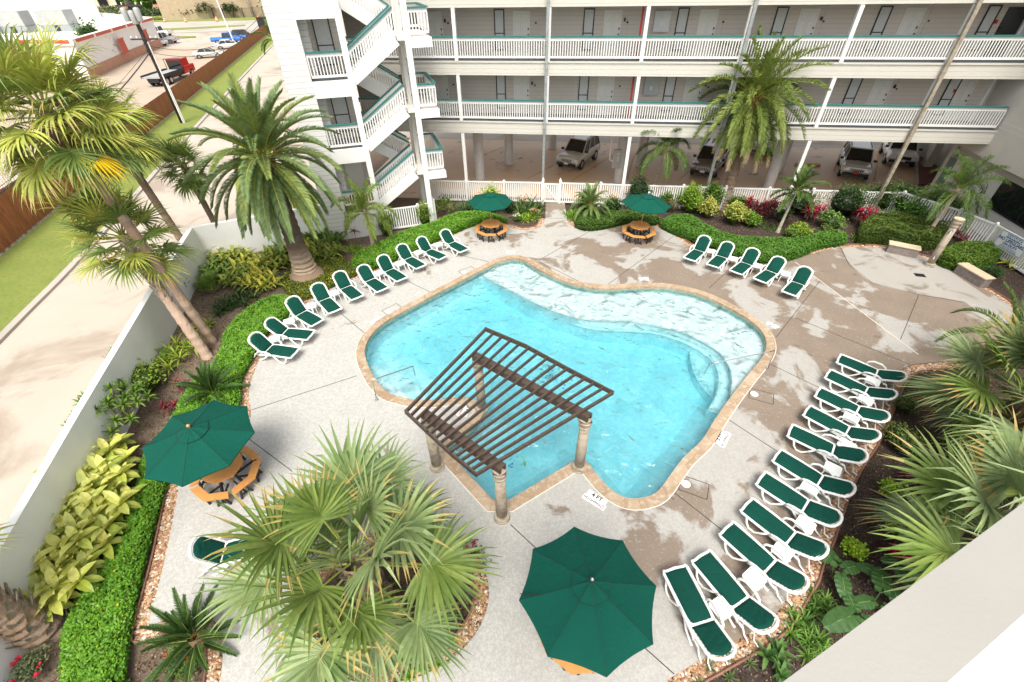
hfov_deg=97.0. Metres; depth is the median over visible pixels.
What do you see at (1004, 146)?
side wing
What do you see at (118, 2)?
window
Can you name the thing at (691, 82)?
door
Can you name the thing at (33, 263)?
side lawn
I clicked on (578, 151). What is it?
parked suv
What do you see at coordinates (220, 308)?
strap plant
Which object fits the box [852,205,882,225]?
cordyline
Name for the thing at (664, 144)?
feather palm
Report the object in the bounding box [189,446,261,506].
picnic table
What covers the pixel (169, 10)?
brick building
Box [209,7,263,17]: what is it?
iron fence
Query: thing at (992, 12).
window
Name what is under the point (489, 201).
patio umbrella
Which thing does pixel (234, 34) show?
parked car
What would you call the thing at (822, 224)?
mulch
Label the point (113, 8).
shrub
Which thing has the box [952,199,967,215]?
shrub
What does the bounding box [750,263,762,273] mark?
side table
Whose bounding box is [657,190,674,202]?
shrub
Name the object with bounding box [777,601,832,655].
strap plant
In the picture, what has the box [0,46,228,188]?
parking lot
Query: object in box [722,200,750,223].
croton
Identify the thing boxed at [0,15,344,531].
driveway
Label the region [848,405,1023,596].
fan palm
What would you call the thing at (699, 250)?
sun lounger
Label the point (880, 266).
shower pad
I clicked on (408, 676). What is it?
leafy plant
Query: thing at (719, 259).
sun lounger
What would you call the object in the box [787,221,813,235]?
shrub
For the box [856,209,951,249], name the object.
clipped hedge
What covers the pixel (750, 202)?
cordyline
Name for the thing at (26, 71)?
fan palm
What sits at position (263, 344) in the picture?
sun lounger
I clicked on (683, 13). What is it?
window
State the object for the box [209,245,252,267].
ginger plant
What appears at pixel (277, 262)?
ginger plant
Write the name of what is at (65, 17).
rooftop unit
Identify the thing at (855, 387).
sun lounger
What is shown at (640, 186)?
shrub
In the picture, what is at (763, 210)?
cordyline
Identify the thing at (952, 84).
window
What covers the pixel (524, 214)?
fern
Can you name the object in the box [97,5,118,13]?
shrub
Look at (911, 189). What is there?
shrub
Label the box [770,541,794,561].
side table
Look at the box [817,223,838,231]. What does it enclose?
shrub
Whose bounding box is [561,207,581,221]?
fern
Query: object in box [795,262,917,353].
deck strip
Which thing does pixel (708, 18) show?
door
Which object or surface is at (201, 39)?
ground
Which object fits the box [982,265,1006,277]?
shrub
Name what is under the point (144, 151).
fan palm
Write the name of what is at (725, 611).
side table
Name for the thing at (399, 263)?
side table
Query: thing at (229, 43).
sedan
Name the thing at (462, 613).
mulch
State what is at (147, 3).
windswept tree
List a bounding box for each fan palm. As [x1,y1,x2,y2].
[0,19,217,344]
[0,522,67,654]
[34,178,213,359]
[53,69,182,241]
[152,135,218,222]
[190,418,502,681]
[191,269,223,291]
[246,0,255,16]
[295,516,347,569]
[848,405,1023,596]
[897,309,1023,508]
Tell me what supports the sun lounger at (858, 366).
on the pool deck
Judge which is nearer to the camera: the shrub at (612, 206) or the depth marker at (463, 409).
the depth marker at (463, 409)
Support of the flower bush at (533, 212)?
on the garden soil
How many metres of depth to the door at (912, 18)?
22.44 m
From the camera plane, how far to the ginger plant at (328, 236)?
24.30 m
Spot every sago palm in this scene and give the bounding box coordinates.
[134,581,242,681]
[172,356,249,407]
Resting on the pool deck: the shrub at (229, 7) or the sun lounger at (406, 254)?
the sun lounger at (406, 254)
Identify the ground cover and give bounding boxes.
[56,294,301,681]
[280,255,356,299]
[351,210,507,269]
[574,209,660,231]
[659,213,848,263]
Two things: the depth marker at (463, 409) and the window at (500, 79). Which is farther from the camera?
the window at (500, 79)
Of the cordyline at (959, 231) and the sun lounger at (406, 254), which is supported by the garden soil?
the cordyline at (959, 231)
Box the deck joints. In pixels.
[249,231,960,673]
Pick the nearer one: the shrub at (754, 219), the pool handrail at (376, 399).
the pool handrail at (376, 399)
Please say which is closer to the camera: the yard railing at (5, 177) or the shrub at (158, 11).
the yard railing at (5, 177)
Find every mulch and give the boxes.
[132,627,219,681]
[325,550,471,658]
[438,204,544,221]
[567,204,1023,298]
[714,379,1018,681]
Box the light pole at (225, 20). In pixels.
[216,0,233,40]
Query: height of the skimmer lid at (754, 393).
0.016 m
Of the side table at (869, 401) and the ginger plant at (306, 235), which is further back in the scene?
the ginger plant at (306, 235)
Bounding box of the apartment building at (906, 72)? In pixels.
[339,0,1023,211]
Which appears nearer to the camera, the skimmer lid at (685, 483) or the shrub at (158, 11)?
the skimmer lid at (685, 483)
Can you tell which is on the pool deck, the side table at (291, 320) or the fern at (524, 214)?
the side table at (291, 320)
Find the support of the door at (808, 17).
in the apartment building at (906, 72)
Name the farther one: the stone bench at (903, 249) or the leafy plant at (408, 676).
the stone bench at (903, 249)
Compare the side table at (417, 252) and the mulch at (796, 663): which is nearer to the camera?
the mulch at (796, 663)
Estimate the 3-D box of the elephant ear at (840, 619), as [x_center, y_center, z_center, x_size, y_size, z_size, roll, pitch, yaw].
[7.470,6.106,10.149,1.446,0.613,1.112,-1,40,0]
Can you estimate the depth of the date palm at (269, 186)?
17.96 m
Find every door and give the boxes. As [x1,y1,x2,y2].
[344,162,365,189]
[427,11,444,54]
[432,75,449,111]
[513,11,529,55]
[514,75,528,113]
[596,76,614,114]
[601,10,622,55]
[680,77,703,115]
[692,9,719,55]
[774,77,796,114]
[789,8,820,55]
[859,78,894,118]
[886,7,926,56]
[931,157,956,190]
[939,79,978,120]
[983,7,1023,56]
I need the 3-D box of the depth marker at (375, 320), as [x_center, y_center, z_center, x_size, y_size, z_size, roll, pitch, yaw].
[-5.764,-0.872,19.150,0.248,0.014,0.480,27,47,30]
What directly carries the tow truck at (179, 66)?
on the parking lot
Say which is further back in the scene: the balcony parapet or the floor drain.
the floor drain
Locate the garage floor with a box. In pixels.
[374,138,954,218]
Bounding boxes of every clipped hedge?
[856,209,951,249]
[936,240,1001,270]
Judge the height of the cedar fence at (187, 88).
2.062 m
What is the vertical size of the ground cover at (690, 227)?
0.563 m
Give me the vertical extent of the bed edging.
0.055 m
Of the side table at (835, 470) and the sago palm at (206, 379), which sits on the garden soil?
the sago palm at (206, 379)
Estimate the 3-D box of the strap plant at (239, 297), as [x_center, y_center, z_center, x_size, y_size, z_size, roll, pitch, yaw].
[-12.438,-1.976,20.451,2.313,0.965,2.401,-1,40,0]
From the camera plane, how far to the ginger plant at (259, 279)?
21.12 m
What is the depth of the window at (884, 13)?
22.52 m
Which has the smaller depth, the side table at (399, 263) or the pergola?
the pergola
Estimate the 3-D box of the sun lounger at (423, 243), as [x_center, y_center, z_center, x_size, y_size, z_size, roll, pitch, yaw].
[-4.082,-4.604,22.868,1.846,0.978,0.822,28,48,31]
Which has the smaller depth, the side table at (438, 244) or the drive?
the side table at (438, 244)
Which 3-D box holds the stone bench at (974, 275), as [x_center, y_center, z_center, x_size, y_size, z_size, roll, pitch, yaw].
[21.170,-2.999,20.809,0.500,0.580,1.436,-5,40,-5]
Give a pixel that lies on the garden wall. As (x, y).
(151, 324)
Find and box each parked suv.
[232,29,249,35]
[556,135,599,169]
[690,138,729,178]
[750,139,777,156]
[837,141,877,179]
[878,142,922,166]
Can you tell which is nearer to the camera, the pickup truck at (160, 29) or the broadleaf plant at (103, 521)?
the broadleaf plant at (103, 521)
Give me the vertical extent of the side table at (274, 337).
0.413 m
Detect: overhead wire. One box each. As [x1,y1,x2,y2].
[0,49,147,186]
[0,53,149,193]
[150,14,261,49]
[156,19,263,56]
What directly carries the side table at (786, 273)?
on the pool deck
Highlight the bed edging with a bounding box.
[130,217,1023,681]
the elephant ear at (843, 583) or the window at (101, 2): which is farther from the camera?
the window at (101, 2)
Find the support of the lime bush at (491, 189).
on the garden soil
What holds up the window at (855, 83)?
in the apartment building at (906, 72)
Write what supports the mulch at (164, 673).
on the garden soil
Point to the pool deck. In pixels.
(503, 644)
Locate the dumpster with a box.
[255,16,266,27]
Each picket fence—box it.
[358,200,436,228]
[429,179,542,202]
[431,195,436,219]
[560,181,906,212]
[892,190,1023,273]
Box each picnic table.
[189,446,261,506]
[475,219,506,242]
[541,642,594,674]
[622,220,655,244]
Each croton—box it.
[698,195,719,217]
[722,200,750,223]
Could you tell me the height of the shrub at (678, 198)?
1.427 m
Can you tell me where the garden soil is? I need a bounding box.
[15,137,1023,681]
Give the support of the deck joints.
on the pool deck
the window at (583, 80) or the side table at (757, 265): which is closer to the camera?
the side table at (757, 265)
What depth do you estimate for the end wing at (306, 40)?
21.01 m
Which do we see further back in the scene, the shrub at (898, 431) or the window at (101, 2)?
the window at (101, 2)
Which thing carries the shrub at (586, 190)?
on the garden soil
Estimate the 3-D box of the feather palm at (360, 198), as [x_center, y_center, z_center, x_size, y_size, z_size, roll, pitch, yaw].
[-7.483,-6.492,23.265,3.164,3.873,2.933,-1,40,0]
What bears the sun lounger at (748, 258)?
on the pool deck
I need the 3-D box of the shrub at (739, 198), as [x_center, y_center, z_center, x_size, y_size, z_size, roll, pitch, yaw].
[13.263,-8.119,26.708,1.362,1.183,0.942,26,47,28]
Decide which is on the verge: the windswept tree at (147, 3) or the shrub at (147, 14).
the shrub at (147, 14)
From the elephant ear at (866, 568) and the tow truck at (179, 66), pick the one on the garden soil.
the elephant ear at (866, 568)
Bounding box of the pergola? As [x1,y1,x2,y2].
[404,327,613,476]
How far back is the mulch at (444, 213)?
27.53 m
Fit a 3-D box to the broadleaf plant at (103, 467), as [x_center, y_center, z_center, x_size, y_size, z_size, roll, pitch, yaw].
[-11.997,3.925,12.722,2.556,1.250,2.323,-1,40,0]
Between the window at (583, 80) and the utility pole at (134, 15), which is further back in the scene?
the utility pole at (134, 15)
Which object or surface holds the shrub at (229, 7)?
on the verge
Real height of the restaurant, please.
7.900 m
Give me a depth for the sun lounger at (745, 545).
10.89 m
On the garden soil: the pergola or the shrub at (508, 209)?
the shrub at (508, 209)
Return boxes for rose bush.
[3,644,51,681]
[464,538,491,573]
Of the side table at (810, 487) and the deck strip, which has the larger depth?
the deck strip
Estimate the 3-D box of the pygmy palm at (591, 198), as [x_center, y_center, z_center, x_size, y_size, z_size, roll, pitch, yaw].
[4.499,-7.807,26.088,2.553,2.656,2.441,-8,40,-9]
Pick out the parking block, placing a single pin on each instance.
(816, 164)
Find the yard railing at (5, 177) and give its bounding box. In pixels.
[0,165,17,187]
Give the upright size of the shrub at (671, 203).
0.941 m
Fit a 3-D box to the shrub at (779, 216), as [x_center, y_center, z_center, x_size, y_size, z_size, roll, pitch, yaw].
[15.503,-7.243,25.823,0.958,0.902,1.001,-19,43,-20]
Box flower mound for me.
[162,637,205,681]
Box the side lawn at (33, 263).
[0,34,272,331]
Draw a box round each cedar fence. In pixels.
[0,166,85,255]
[97,24,268,143]
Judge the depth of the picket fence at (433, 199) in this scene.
25.96 m
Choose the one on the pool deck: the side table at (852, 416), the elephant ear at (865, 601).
the side table at (852, 416)
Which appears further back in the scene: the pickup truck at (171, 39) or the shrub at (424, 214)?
the pickup truck at (171, 39)
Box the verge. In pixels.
[145,15,264,21]
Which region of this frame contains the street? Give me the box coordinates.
[153,20,258,32]
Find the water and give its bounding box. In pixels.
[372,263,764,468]
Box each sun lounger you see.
[188,532,251,577]
[247,331,300,363]
[264,317,315,345]
[285,295,324,328]
[310,282,342,316]
[332,270,363,303]
[356,264,388,295]
[376,254,407,285]
[395,243,426,272]
[416,236,447,263]
[439,229,469,255]
[663,564,736,669]
[683,235,711,264]
[691,549,778,646]
[706,241,734,271]
[718,521,809,605]
[729,247,759,278]
[739,497,829,573]
[752,256,786,286]
[755,471,843,537]
[771,449,856,510]
[780,266,813,299]
[786,424,868,474]
[802,405,881,452]
[813,387,890,428]
[824,369,897,409]
[835,354,907,388]
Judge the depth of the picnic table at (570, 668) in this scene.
9.21 m
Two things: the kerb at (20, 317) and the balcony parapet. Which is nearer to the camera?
the balcony parapet
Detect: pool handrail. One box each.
[372,366,415,400]
[703,350,774,374]
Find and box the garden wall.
[0,204,326,681]
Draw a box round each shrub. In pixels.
[61,377,157,438]
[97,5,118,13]
[99,4,128,14]
[114,6,155,15]
[128,358,166,391]
[139,7,160,18]
[148,7,161,15]
[194,2,213,13]
[220,2,241,16]
[376,209,395,235]
[414,199,432,223]
[505,197,514,212]
[577,188,588,210]
[603,193,625,210]
[625,169,652,196]
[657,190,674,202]
[665,198,679,211]
[674,188,684,205]
[679,180,703,212]
[700,181,727,205]
[726,194,746,206]
[743,210,763,226]
[773,206,793,221]
[784,226,802,237]
[787,188,824,213]
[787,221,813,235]
[816,207,849,228]
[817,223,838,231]
[826,180,881,215]
[840,534,869,560]
[860,180,906,210]
[877,177,936,210]
[877,476,908,499]
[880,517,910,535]
[881,420,935,462]
[890,198,941,218]
[891,390,921,413]
[928,184,968,213]
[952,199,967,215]
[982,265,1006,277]
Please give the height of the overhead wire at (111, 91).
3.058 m
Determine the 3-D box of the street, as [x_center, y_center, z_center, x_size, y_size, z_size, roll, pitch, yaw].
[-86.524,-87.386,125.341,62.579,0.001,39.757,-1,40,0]
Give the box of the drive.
[219,83,881,148]
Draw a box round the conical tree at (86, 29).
[69,16,116,51]
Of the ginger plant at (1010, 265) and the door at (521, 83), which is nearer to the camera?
the ginger plant at (1010, 265)
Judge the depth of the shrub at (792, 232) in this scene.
24.21 m
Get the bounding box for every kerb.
[0,43,273,343]
[914,163,918,185]
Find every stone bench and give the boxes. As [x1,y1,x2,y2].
[886,240,921,257]
[953,262,995,287]
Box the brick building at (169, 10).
[156,0,264,19]
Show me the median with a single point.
(200, 27)
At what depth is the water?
19.39 m
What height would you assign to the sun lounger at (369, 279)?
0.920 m
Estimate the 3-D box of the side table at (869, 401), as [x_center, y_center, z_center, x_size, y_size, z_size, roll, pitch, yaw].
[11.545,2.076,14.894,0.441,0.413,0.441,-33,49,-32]
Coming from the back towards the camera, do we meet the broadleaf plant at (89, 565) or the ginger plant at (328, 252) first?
the ginger plant at (328, 252)
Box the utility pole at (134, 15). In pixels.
[114,0,184,122]
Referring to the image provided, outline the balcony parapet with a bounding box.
[783,502,1023,681]
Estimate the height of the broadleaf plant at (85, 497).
1.161 m
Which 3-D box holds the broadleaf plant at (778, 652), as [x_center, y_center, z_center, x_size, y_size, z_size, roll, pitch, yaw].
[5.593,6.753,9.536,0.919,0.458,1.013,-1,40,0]
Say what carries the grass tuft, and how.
on the garden soil
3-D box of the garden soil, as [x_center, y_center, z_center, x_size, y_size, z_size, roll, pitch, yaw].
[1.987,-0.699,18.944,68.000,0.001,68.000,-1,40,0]
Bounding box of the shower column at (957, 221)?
[923,216,965,267]
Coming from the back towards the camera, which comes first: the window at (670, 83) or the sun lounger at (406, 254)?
the window at (670, 83)
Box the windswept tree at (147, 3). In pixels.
[118,0,153,12]
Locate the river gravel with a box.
[133,218,1018,681]
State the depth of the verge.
140.07 m
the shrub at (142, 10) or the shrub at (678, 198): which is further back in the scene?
the shrub at (142, 10)
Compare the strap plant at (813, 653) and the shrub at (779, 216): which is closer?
the strap plant at (813, 653)
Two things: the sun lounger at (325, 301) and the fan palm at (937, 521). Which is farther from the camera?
the sun lounger at (325, 301)
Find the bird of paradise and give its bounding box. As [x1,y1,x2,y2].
[507,194,546,218]
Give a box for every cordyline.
[156,399,169,413]
[169,377,184,390]
[169,399,177,408]
[742,194,759,212]
[751,200,776,219]
[763,197,782,217]
[798,200,827,222]
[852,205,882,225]
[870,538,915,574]
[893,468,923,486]
[954,225,972,240]
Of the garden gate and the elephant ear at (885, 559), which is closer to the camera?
the elephant ear at (885, 559)
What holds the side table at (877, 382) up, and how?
on the pool deck
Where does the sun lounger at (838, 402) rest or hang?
on the pool deck
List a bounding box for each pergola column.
[421,418,444,472]
[472,360,487,412]
[492,468,509,524]
[571,418,591,473]
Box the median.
[163,24,244,29]
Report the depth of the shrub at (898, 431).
13.56 m
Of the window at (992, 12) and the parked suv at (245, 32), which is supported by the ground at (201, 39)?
the parked suv at (245, 32)
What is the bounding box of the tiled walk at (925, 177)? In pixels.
[918,156,939,186]
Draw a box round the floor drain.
[914,273,925,276]
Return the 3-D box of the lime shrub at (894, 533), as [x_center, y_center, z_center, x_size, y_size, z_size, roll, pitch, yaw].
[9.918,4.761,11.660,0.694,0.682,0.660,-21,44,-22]
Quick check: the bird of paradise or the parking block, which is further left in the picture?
the bird of paradise
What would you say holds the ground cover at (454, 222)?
on the garden soil
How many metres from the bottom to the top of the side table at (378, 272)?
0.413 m
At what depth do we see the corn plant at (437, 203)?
27.10 m
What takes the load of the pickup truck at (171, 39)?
on the ground at (201, 39)
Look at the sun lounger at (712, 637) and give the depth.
9.99 m
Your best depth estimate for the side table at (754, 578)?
10.54 m
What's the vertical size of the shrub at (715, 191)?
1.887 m
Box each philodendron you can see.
[151,332,202,375]
[154,345,172,366]
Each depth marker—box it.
[370,317,379,323]
[456,405,468,416]
[582,489,607,510]
[715,430,730,447]
[766,322,778,328]
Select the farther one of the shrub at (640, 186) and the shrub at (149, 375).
the shrub at (640, 186)
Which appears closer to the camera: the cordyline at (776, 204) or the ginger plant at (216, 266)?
the ginger plant at (216, 266)
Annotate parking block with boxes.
[795,163,820,166]
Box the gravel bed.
[133,224,962,681]
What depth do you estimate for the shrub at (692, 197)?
26.29 m
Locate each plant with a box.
[18,448,128,501]
[18,541,83,616]
[27,525,105,621]
[31,505,96,573]
[33,433,140,481]
[33,492,127,572]
[36,471,113,553]
[54,462,146,525]
[191,316,217,333]
[198,253,238,278]
[205,245,232,260]
[208,297,235,318]
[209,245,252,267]
[210,284,261,315]
[214,258,259,288]
[229,246,274,273]
[235,264,284,295]
[250,18,281,70]
[253,244,289,271]
[254,238,287,258]
[281,237,320,255]
[301,230,323,245]
[308,228,349,247]
[308,238,349,261]
[397,637,456,681]
[435,194,460,216]
[452,198,471,210]
[689,652,758,681]
[754,635,797,681]
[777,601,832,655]
[793,623,833,666]
[800,584,853,633]
[995,255,1023,269]
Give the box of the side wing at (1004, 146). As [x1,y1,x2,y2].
[918,40,1023,263]
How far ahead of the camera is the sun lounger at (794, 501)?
12.06 m
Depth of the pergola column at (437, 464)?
12.94 m
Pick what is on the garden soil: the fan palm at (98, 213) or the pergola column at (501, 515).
the fan palm at (98, 213)
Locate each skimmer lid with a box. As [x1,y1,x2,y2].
[678,476,708,499]
[749,388,773,404]
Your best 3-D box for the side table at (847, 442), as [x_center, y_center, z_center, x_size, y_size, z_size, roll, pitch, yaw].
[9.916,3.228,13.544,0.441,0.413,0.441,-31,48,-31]
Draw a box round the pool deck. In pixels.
[149,202,1021,681]
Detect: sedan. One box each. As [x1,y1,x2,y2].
[192,47,223,58]
[213,39,237,49]
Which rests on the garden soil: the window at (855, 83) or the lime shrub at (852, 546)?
the lime shrub at (852, 546)
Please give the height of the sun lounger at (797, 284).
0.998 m
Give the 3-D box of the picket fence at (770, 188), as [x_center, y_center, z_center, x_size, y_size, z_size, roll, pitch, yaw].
[12.581,-8.530,26.953,19.534,1.530,0.170,4,40,6]
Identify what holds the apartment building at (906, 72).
on the garage floor
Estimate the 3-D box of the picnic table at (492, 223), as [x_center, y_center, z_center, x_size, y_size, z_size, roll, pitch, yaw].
[-1.131,-6.090,24.754,1.739,0.770,1.739,0,40,1]
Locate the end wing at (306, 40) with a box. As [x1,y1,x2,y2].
[261,0,374,240]
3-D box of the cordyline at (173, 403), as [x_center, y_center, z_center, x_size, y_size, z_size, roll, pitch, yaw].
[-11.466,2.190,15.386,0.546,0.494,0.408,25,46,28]
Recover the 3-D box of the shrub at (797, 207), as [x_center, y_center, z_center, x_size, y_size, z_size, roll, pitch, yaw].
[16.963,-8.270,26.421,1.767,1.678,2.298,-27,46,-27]
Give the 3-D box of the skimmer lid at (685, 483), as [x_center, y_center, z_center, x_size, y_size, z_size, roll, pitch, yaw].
[5.172,4.141,12.859,0.780,0.016,0.540,16,43,20]
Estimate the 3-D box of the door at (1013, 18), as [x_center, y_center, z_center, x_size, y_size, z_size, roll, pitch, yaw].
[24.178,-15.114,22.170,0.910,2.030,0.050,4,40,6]
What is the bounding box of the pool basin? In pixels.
[365,260,764,499]
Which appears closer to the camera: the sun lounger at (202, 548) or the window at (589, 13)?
the sun lounger at (202, 548)
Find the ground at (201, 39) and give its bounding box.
[120,9,349,54]
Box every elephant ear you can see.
[820,544,860,598]
[822,593,870,632]
[854,567,893,609]
[857,562,923,600]
[880,534,915,565]
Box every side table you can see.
[268,336,282,343]
[283,317,296,326]
[306,302,318,314]
[329,290,341,300]
[373,270,385,279]
[395,260,406,270]
[414,249,425,258]
[433,242,443,251]
[704,248,714,258]
[709,596,733,622]
[726,256,737,265]
[739,566,766,596]
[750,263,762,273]
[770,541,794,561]
[777,271,790,281]
[792,514,816,534]
[798,481,819,499]
[820,461,841,477]
[836,437,855,446]
[840,411,859,425]
[854,394,874,406]
[862,375,880,386]
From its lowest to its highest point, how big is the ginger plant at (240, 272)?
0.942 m
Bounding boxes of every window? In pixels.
[97,0,108,8]
[115,0,126,9]
[152,0,157,7]
[311,18,337,65]
[330,97,352,131]
[494,9,504,49]
[496,75,505,108]
[577,76,588,109]
[581,8,594,49]
[661,77,676,110]
[672,7,689,49]
[768,7,789,47]
[837,78,863,113]
[863,6,893,50]
[933,79,962,114]
[967,5,1002,50]
[985,178,1023,228]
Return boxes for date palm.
[164,71,348,282]
[687,23,833,210]
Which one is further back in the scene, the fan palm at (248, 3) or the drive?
the fan palm at (248, 3)
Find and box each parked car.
[160,39,167,45]
[228,31,245,39]
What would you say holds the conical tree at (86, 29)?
on the parking lot
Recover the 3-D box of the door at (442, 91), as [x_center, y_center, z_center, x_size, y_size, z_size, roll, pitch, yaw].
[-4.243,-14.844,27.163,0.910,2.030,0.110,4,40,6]
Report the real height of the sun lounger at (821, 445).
0.665 m
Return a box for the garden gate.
[542,177,561,203]
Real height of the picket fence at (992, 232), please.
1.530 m
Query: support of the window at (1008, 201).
in the side wing at (1004, 146)
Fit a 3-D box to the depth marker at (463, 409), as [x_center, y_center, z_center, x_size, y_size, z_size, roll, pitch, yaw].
[-1.583,2.291,15.243,0.356,0.016,0.690,12,41,15]
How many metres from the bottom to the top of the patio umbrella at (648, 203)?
2.578 m
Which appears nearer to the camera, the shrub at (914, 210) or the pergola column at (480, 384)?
the pergola column at (480, 384)
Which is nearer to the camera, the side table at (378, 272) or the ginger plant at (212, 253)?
the side table at (378, 272)
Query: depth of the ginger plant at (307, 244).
23.52 m
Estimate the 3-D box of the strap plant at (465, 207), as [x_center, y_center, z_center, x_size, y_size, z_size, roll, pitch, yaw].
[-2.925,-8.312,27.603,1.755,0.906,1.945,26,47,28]
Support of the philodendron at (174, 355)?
on the garden soil
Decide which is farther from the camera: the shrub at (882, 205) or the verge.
the verge
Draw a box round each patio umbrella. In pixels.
[142,400,254,486]
[467,190,512,233]
[519,527,655,677]
[621,192,670,234]
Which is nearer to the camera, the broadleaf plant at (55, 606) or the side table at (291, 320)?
the broadleaf plant at (55, 606)
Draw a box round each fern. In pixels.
[345,243,363,254]
[519,207,543,223]
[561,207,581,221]
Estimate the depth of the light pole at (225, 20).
88.03 m
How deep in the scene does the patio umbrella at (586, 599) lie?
8.44 m
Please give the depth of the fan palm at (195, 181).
21.82 m
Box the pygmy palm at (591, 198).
[569,181,614,220]
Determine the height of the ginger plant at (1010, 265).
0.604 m
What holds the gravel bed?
on the garden soil
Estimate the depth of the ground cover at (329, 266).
21.69 m
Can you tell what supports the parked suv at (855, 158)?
on the garage floor
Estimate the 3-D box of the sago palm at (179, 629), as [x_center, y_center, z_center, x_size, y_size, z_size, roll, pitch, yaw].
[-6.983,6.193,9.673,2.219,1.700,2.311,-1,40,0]
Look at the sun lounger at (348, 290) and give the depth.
20.39 m
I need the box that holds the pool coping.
[355,255,775,511]
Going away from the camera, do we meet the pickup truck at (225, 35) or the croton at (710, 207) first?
the croton at (710, 207)
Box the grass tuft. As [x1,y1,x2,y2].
[762,222,782,232]
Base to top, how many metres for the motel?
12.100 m
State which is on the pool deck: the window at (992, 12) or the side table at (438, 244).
the side table at (438, 244)
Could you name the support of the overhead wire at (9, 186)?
attached to the utility pole at (134, 15)
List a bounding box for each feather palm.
[330,177,399,244]
[635,114,704,193]
[769,163,831,232]
[910,150,1010,232]
[933,282,1023,374]
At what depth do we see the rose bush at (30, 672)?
9.58 m
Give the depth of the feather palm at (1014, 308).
15.03 m
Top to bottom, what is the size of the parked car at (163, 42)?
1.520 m
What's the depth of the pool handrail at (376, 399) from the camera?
15.57 m
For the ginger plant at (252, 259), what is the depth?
22.59 m
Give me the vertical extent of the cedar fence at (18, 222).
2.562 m
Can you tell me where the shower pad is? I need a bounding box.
[842,247,1011,313]
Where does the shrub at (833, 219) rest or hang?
on the garden soil
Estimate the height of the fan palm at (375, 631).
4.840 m
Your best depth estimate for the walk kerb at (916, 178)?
30.86 m
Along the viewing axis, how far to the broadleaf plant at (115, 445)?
13.34 m
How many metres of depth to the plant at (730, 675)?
9.54 m
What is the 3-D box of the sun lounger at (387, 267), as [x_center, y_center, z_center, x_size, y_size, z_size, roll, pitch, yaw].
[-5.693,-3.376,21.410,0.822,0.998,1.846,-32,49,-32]
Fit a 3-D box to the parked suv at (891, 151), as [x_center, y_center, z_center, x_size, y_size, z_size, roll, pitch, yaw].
[28.583,-14.215,33.283,2.210,1.805,4.570,18,43,21]
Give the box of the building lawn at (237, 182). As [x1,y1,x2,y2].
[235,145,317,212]
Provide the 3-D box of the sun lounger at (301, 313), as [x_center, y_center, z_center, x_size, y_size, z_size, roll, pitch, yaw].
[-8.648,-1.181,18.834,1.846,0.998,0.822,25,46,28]
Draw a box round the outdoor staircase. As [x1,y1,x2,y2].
[331,0,446,234]
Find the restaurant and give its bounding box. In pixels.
[0,0,163,78]
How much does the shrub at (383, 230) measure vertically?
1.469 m
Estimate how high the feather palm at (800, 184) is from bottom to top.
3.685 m
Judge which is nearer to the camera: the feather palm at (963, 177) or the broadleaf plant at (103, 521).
the broadleaf plant at (103, 521)
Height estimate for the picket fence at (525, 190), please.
1.530 m
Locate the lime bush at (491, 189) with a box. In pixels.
[477,182,499,211]
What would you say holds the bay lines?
on the garage floor
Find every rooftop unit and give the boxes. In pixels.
[0,10,39,33]
[33,9,80,31]
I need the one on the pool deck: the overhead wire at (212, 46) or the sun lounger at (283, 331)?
the sun lounger at (283, 331)
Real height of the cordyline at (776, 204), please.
1.236 m
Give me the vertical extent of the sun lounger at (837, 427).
0.739 m
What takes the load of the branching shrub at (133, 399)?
on the garden soil
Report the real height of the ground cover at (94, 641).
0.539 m
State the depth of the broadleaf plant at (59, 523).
11.27 m
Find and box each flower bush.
[512,213,521,221]
[529,208,538,216]
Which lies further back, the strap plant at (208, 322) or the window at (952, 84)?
the window at (952, 84)
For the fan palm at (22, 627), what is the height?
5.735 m
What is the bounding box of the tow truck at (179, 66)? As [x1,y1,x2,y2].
[140,57,195,85]
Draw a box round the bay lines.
[473,144,879,182]
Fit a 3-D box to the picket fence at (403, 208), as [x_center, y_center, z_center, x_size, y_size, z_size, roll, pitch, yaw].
[-6.734,-6.855,25.417,5.058,1.480,0.393,-13,41,-14]
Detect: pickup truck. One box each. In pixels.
[155,26,172,34]
[158,32,179,43]
[210,32,240,42]
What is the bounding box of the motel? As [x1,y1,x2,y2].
[94,0,157,13]
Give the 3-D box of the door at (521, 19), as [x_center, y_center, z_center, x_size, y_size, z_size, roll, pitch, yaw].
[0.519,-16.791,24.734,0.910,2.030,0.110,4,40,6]
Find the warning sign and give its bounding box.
[993,228,1023,259]

